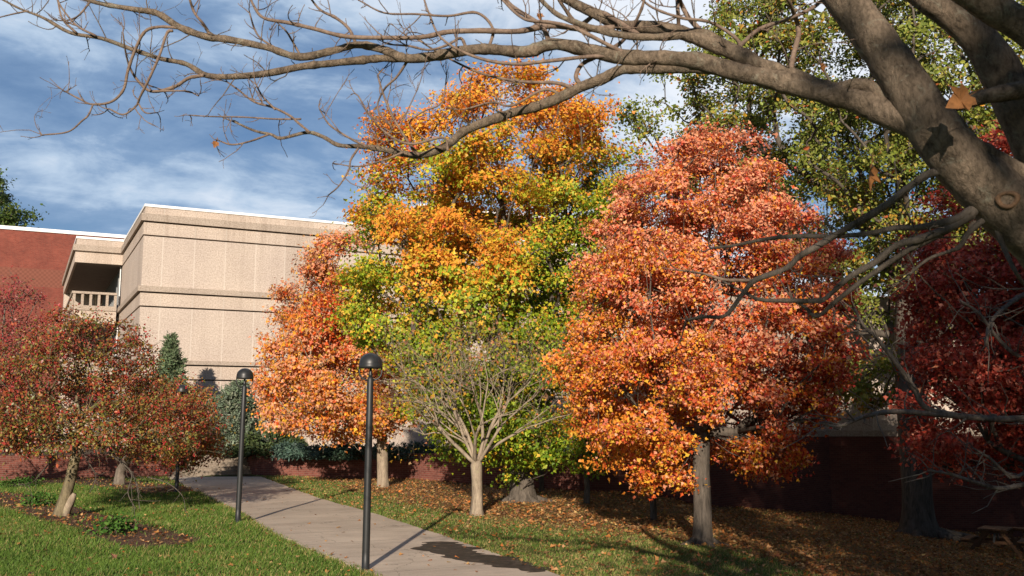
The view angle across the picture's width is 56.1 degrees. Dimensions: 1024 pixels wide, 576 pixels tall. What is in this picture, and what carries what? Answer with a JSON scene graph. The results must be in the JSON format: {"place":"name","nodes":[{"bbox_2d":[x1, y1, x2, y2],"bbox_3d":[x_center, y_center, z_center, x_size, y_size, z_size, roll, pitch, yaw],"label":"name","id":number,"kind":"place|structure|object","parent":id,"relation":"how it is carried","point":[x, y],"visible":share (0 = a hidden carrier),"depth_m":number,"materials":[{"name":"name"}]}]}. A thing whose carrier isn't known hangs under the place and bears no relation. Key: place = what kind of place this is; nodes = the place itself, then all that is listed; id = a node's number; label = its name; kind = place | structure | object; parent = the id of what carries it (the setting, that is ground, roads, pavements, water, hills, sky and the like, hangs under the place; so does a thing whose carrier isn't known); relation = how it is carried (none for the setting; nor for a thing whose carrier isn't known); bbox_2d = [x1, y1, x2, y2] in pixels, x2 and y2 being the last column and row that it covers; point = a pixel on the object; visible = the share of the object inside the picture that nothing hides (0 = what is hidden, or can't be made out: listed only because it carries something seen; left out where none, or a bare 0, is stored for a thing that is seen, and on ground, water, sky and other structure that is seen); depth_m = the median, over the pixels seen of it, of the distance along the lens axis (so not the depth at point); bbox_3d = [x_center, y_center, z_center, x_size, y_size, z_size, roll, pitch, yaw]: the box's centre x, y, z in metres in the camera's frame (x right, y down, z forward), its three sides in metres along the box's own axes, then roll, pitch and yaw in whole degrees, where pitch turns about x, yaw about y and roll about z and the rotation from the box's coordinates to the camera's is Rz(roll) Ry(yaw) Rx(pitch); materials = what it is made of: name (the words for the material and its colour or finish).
{"place":"outdoors","nodes":[
{"label":"outdoors","id":0,"kind":"place"},
{"bbox_2d":[0,225,125,442],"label":"brick building","id":1,"kind":"structure","parent":0,"point":[40,256],"depth_m":74.31,"materials":[{"name":"red brick"}]},
{"bbox_2d":[0,443,508,455],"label":"terrace ground","id":2,"kind":"structure","parent":0,"point":[88,452],"depth_m":44.74,"materials":[{"name":"red brick"}]},
{"bbox_2d":[0,265,109,454],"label":"crab apple tree","id":3,"kind":"object","parent":2,"relation":"on","point":[7,300],"visible":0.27,"depth_m":31.04,"materials":[{"name":"red plant"}]},
{"bbox_2d":[140,331,190,446],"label":"spruce tree","id":4,"kind":"object","parent":2,"relation":"on","point":[170,351],"visible":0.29,"depth_m":42.90,"materials":[{"name":"green plant"}]},
{"bbox_2d":[206,394,217,453],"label":"spruce tree","id":5,"kind":"object","parent":2,"relation":"on","point":[213,397],"visible":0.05,"depth_m":42.12,"materials":[{"name":"green plant"}]},
{"bbox_2d":[207,379,269,458],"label":"spruce tree","id":6,"kind":"object","parent":2,"relation":"on","point":[232,394],"visible":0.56,"depth_m":41.03,"materials":[{"name":"green plant"}]},
{"bbox_2d":[226,427,308,458],"bbox_3d":[-10.153,6.425,40.195,3.610,1.525,2.662,0,-8,0],"label":"juniper shrub","id":7,"kind":"object","parent":2,"relation":"on","point":[251,441],"visible":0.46,"depth_m":39.57,"materials":[{"name":"green plant"}]},
{"bbox_2d":[267,437,304,460],"bbox_3d":[-8.971,6.504,38.815,1.970,0.927,1.792,6,-10,-39],"label":"juniper shrub","id":8,"kind":"object","parent":2,"relation":"on","point":[279,449],"visible":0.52,"depth_m":38.54,"materials":[{"name":"green plant"}]},
{"bbox_2d":[282,440,335,460],"bbox_3d":[-7.875,6.441,38.064,2.702,0.904,2.140,0,-8,0],"label":"juniper shrub","id":9,"kind":"object","parent":2,"relation":"on","point":[302,452],"visible":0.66,"depth_m":37.72,"materials":[{"name":"green plant"}]},
{"bbox_2d":[311,436,374,461],"bbox_3d":[-6.492,6.323,37.707,2.159,1.024,2.252,-5,-9,33],"label":"juniper shrub","id":10,"kind":"object","parent":2,"relation":"on","point":[339,452],"visible":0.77,"depth_m":37.42,"materials":[{"name":"green plant"}]},
{"bbox_2d":[355,441,405,460],"bbox_3d":[-5.053,6.373,37.494,2.549,0.884,2.171,0,-8,0],"label":"juniper shrub","id":11,"kind":"object","parent":2,"relation":"on","point":[390,451],"visible":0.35,"depth_m":37.21,"materials":[{"name":"green plant"}]},
{"bbox_2d":[392,438,446,461],"bbox_3d":[-3.348,6.259,37.266,2.663,1.014,2.198,-3,-8,24],"label":"juniper shrub","id":12,"kind":"object","parent":2,"relation":"on","point":[418,447],"visible":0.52,"depth_m":36.96,"materials":[{"name":"green plant"}]},
{"bbox_2d":[438,441,459,453],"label":"juniper shrub","id":13,"kind":"object","parent":2,"relation":"on","point":[451,449],"visible":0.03,"depth_m":36.51,"materials":[{"name":"green plant"}]},
{"bbox_2d":[168,477,560,575],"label":"path","id":14,"kind":"structure","parent":0,"point":[391,540],"depth_m":20.05,"materials":[{"name":"concrete"}]},
{"bbox_2d":[359,353,382,570],"bbox_3d":[-2.275,2.730,15.200,0.383,3.405,0.380,1,-8,-6],"label":"lamp post","id":15,"kind":"object","parent":14,"relation":"on","point":[370,361],"visible":0.95,"depth_m":15.18,"materials":[{"name":"black metal"}]},
{"bbox_2d":[410,541,550,571],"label":"puddle","id":16,"kind":"object","parent":14,"relation":"on","point":[451,550],"visible":0.98,"depth_m":16.30,"materials":[{"name":"grey liquid"}]},
{"bbox_2d":[0,0,1022,295],"label":"sky","id":17,"kind":"structure","parent":0,"point":[97,176],"materials":[{"name":"blue"}]},
{"bbox_2d":[0,474,1023,575],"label":"grass","id":18,"kind":"structure","parent":0,"point":[223,511],"depth_m":17.93,"materials":[{"name":"green plant"}]},
{"bbox_2d":[0,474,1023,575],"bbox_3d":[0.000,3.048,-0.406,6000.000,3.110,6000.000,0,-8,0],"label":"ground","id":19,"kind":"structure","parent":0,"point":[146,536],"depth_m":21.79,"materials":[{"name":"brown soil"}]},
{"bbox_2d":[0,473,43,487],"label":"weed plant","id":20,"kind":"object","parent":19,"relation":"on","point":[24,479],"visible":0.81,"depth_m":32.86,"materials":[{"name":"green plant"}]},
{"bbox_2d":[0,168,48,227],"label":"green tree","id":21,"kind":"object","parent":19,"relation":"on","point":[9,216],"visible":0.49,"depth_m":99.51,"materials":[{"name":"green plant"}]},
{"bbox_2d":[14,488,57,506],"bbox_3d":[-12.858,5.697,26.035,1.302,0.547,1.165,0,-8,0],"label":"weed plant","id":22,"kind":"object","parent":19,"relation":"on","point":[36,498],"visible":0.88,"depth_m":26.01,"materials":[{"name":"green plant"}]},
{"bbox_2d":[63,493,76,515],"bbox_3d":[-10.516,5.185,22.751,0.367,0.665,0.207,-2,-8,15],"label":"tree stump","id":23,"kind":"object","parent":19,"relation":"on","point":[69,505],"visible":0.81,"depth_m":22.69,"materials":[{"name":"beige wood"}]},
{"bbox_2d":[0,454,170,480],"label":"garden wall","id":24,"kind":"structure","parent":19,"relation":"on","point":[13,465],"depth_m":36.93,"materials":[{"name":"brick"}]},
{"bbox_2d":[73,511,145,535],"bbox_3d":[-7.960,4.690,19.120,1.349,0.494,1.139,0,-8,0],"label":"weed plant","id":25,"kind":"object","parent":19,"relation":"on","point":[117,525],"visible":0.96,"depth_m":19.00,"materials":[{"name":"green plant"}]},
{"bbox_2d":[0,292,226,521],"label":"crab apple tree","id":26,"kind":"object","parent":19,"relation":"on","point":[111,437],"visible":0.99,"depth_m":22.57,"materials":[{"name":"red plant"}]},
{"bbox_2d":[107,365,238,484],"bbox_3d":[-11.515,4.649,31.923,5.084,4.280,4.698,0,-8,0],"label":"crab apple tree","id":27,"kind":"object","parent":19,"relation":"on","point":[119,476],"visible":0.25,"depth_m":31.41,"materials":[{"name":"red plant"}]},
{"bbox_2d":[174,385,187,491],"bbox_3d":[-10.655,4.805,30.759,0.383,3.405,0.380,3,-8,-17],"label":"lamp post","id":28,"kind":"object","parent":19,"relation":"on","point":[181,389],"visible":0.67,"depth_m":30.63,"materials":[{"name":"black metal"}]},
{"bbox_2d":[170,455,251,476],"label":"stone steps","id":29,"kind":"structure","parent":19,"relation":"on","point":[231,463],"depth_m":39.88,"materials":[{"name":"stone"}]},
{"bbox_2d":[235,368,253,522],"bbox_3d":[-6.052,3.499,21.488,0.383,3.405,0.380,3,-8,-17],"label":"lamp post","id":30,"kind":"object","parent":19,"relation":"on","point":[245,373],"visible":0.98,"depth_m":21.47,"materials":[{"name":"black metal"}]},
{"bbox_2d":[246,227,428,487],"bbox_3d":[-5.978,2.278,33.237,6.341,9.351,6.150,5,-9,-32],"label":"maple tree","id":31,"kind":"object","parent":19,"relation":"on","point":[306,369],"visible":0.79,"depth_m":31.86,"materials":[{"name":"orange plant"}]},
{"bbox_2d":[56,204,657,453],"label":"concrete building","id":32,"kind":"structure","parent":19,"relation":"on","point":[199,282],"depth_m":48.51,"materials":[{"name":"beige concrete"}]},
{"bbox_2d":[95,389,114,430],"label":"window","id":33,"kind":"structure","parent":32,"relation":"in","point":[104,389],"depth_m":64.93,"materials":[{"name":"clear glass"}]},
{"bbox_2d":[98,326,118,368],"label":"window","id":34,"kind":"structure","parent":32,"relation":"in","point":[114,335],"depth_m":58.02,"materials":[{"name":"white glass"}]},
{"bbox_2d":[101,267,121,308],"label":"window","id":35,"kind":"structure","parent":32,"relation":"in","point":[114,286],"depth_m":60.15,"materials":[{"name":"white glass"}]},
{"bbox_2d":[245,451,579,490],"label":"brick planter wall","id":36,"kind":"structure","parent":19,"relation":"on","point":[421,469],"depth_m":36.69,"materials":[{"name":"brick"}]},
{"bbox_2d":[338,279,604,516],"bbox_3d":[-0.634,2.719,23.533,7.075,5.858,6.469,0,-8,0],"label":"bare tree","id":37,"kind":"object","parent":19,"relation":"on","point":[475,459],"visible":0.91,"depth_m":23.37,"materials":[{"name":"beige plant"}]},
{"bbox_2d":[320,56,668,503],"bbox_3d":[-0.321,-0.380,28.545,10.488,13.430,9.666,0,-8,0],"label":"maple tree","id":38,"kind":"object","parent":19,"relation":"on","point":[502,277],"visible":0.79,"depth_m":26.34,"materials":[{"name":"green plant"}]},
{"bbox_2d":[0,0,1023,354],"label":"overhanging tree","id":39,"kind":"object","parent":19,"relation":"on","point":[978,178],"visible":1,"depth_m":5.02,"materials":[{"name":"grey plant"}]},
{"bbox_2d":[0,476,1023,575],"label":"fallen leaves","id":40,"kind":"object","parent":19,"relation":"on","point":[684,505],"visible":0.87,"depth_m":22.99,"materials":[{"name":"orange plant"}]},
{"bbox_2d":[522,326,576,491],"bbox_3d":[1.077,3.864,31.001,2.950,5.563,3.123,-5,-9,31],"label":"young tree","id":41,"kind":"object","parent":19,"relation":"on","point":[541,481],"visible":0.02,"depth_m":30.68,"materials":[{"name":"green plant"}]},
{"bbox_2d":[542,389,619,504],"bbox_3d":[2.033,4.131,26.446,2.497,3.847,2.861,0,-8,0],"label":"young tree","id":42,"kind":"object","parent":19,"relation":"on","point":[581,452],"visible":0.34,"depth_m":26.13,"materials":[{"name":"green plant"}]},
{"bbox_2d":[606,384,710,519],"bbox_3d":[3.565,3.968,22.942,3.235,3.301,3.091,4,-8,-26],"label":"young tree","id":43,"kind":"object","parent":19,"relation":"on","point":[653,510],"visible":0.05,"depth_m":22.69,"materials":[{"name":"orange plant"}]},
{"bbox_2d":[536,115,885,546],"bbox_3d":[3.790,0.715,19.325,6.673,8.710,6.042,0,-8,0],"label":"maple tree","id":44,"kind":"object","parent":19,"relation":"on","point":[650,443],"visible":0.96,"depth_m":18.26,"materials":[{"name":"orange plant"}]},
{"bbox_2d":[569,277,1023,537],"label":"concrete wing","id":45,"kind":"structure","parent":19,"relation":"on","point":[856,469],"depth_m":36.42,"materials":[{"name":"brown concrete"}]},
{"bbox_2d":[608,0,1023,541],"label":"oak tree","id":46,"kind":"object","parent":19,"relation":"on","point":[918,517],"visible":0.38,"depth_m":32.14,"materials":[{"name":"green plant"}]},
{"bbox_2d":[781,120,1023,513],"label":"red maple tree","id":47,"kind":"object","parent":19,"relation":"on","point":[989,392],"visible":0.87,"depth_m":18.97,"materials":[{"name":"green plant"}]},
{"bbox_2d":[959,525,1023,557],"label":"picnic table","id":48,"kind":"object","parent":19,"relation":"on","point":[976,540],"visible":0.98,"depth_m":27.24,"materials":[{"name":"brown wood"}]},
{"bbox_2d":[990,527,1023,551],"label":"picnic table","id":49,"kind":"object","parent":19,"relation":"on","point":[1017,529],"visible":0.42,"depth_m":30.28,"materials":[{"name":"brown wood"}]},
{"bbox_2d":[408,204,703,245],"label":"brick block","id":50,"kind":"structure","parent":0,"point":[516,226],"depth_m":85.42,"materials":[{"name":"red brick"}]}
]}

